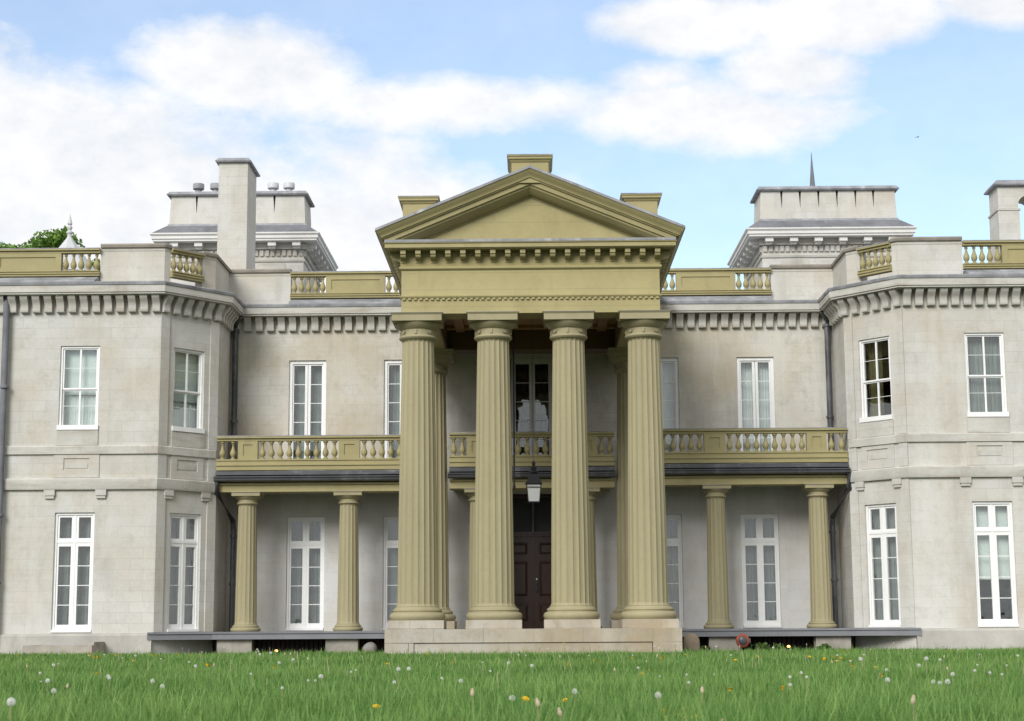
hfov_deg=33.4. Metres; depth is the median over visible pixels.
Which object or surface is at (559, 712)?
closed dandelion
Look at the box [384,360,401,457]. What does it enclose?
window
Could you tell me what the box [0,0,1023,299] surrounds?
sky
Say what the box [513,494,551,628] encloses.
front door
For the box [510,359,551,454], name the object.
window
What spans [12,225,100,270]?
tree
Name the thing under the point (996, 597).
window
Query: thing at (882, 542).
window
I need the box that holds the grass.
[0,644,1023,720]
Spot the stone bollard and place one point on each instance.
(691, 641)
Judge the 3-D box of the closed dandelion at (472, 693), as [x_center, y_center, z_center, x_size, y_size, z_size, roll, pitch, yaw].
[-0.212,1.928,9.259,0.022,0.295,0.044,-2,-9,11]
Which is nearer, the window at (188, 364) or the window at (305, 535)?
the window at (188, 364)
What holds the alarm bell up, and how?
attached to the mansion
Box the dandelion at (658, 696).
[655,692,660,708]
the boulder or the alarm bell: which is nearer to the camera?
the boulder
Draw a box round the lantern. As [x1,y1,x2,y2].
[525,319,541,502]
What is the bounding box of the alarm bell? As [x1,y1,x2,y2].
[736,634,750,647]
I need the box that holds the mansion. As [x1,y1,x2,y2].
[0,153,1023,654]
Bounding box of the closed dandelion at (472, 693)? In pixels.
[470,688,474,711]
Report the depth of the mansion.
41.73 m
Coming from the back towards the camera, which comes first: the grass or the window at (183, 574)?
the window at (183, 574)
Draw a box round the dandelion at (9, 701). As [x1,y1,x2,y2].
[7,697,15,720]
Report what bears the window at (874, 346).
in the mansion
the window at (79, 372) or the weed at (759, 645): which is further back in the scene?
the window at (79, 372)
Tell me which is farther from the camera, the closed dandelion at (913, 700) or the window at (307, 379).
the window at (307, 379)
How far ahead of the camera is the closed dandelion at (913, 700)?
7.74 m
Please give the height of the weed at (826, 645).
0.215 m
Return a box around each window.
[50,513,94,632]
[57,346,99,429]
[167,513,199,631]
[171,348,204,433]
[286,517,324,630]
[288,361,325,470]
[383,517,398,629]
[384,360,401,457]
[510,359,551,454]
[660,358,679,451]
[666,515,683,627]
[736,357,774,463]
[740,514,781,627]
[859,336,892,422]
[866,503,900,627]
[964,333,1008,416]
[972,501,1018,626]
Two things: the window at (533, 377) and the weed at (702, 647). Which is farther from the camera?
the window at (533, 377)
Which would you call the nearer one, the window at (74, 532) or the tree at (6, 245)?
the window at (74, 532)
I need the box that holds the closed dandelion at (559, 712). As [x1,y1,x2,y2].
[557,707,562,720]
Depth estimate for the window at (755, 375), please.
44.55 m
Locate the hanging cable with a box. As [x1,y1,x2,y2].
[512,329,515,488]
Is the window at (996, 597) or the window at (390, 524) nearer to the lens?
the window at (996, 597)
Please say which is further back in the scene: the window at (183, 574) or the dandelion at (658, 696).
the window at (183, 574)
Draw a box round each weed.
[700,645,711,650]
[751,642,770,649]
[768,643,784,650]
[815,643,831,649]
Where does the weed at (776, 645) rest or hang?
on the gravel path
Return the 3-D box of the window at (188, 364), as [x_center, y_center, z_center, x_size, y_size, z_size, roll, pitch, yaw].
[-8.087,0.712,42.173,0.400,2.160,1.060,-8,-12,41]
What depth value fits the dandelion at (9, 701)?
8.25 m
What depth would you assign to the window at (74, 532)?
40.94 m
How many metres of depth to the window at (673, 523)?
43.92 m
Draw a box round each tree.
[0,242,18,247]
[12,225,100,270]
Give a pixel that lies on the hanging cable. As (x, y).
(514, 486)
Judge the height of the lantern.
4.395 m
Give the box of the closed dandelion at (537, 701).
[535,698,539,720]
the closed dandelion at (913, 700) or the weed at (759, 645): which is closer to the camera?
the closed dandelion at (913, 700)
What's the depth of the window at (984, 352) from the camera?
41.45 m
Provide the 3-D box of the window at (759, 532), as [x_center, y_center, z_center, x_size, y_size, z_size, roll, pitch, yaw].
[6.372,5.351,43.824,1.080,2.990,0.401,0,-9,1]
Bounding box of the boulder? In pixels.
[363,642,376,651]
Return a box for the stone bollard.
[683,633,699,650]
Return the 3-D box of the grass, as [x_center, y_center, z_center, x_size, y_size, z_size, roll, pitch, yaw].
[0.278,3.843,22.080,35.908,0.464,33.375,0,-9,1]
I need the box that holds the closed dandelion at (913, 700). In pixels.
[911,695,915,720]
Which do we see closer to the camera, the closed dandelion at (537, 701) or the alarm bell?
the closed dandelion at (537, 701)
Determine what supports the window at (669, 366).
in the mansion

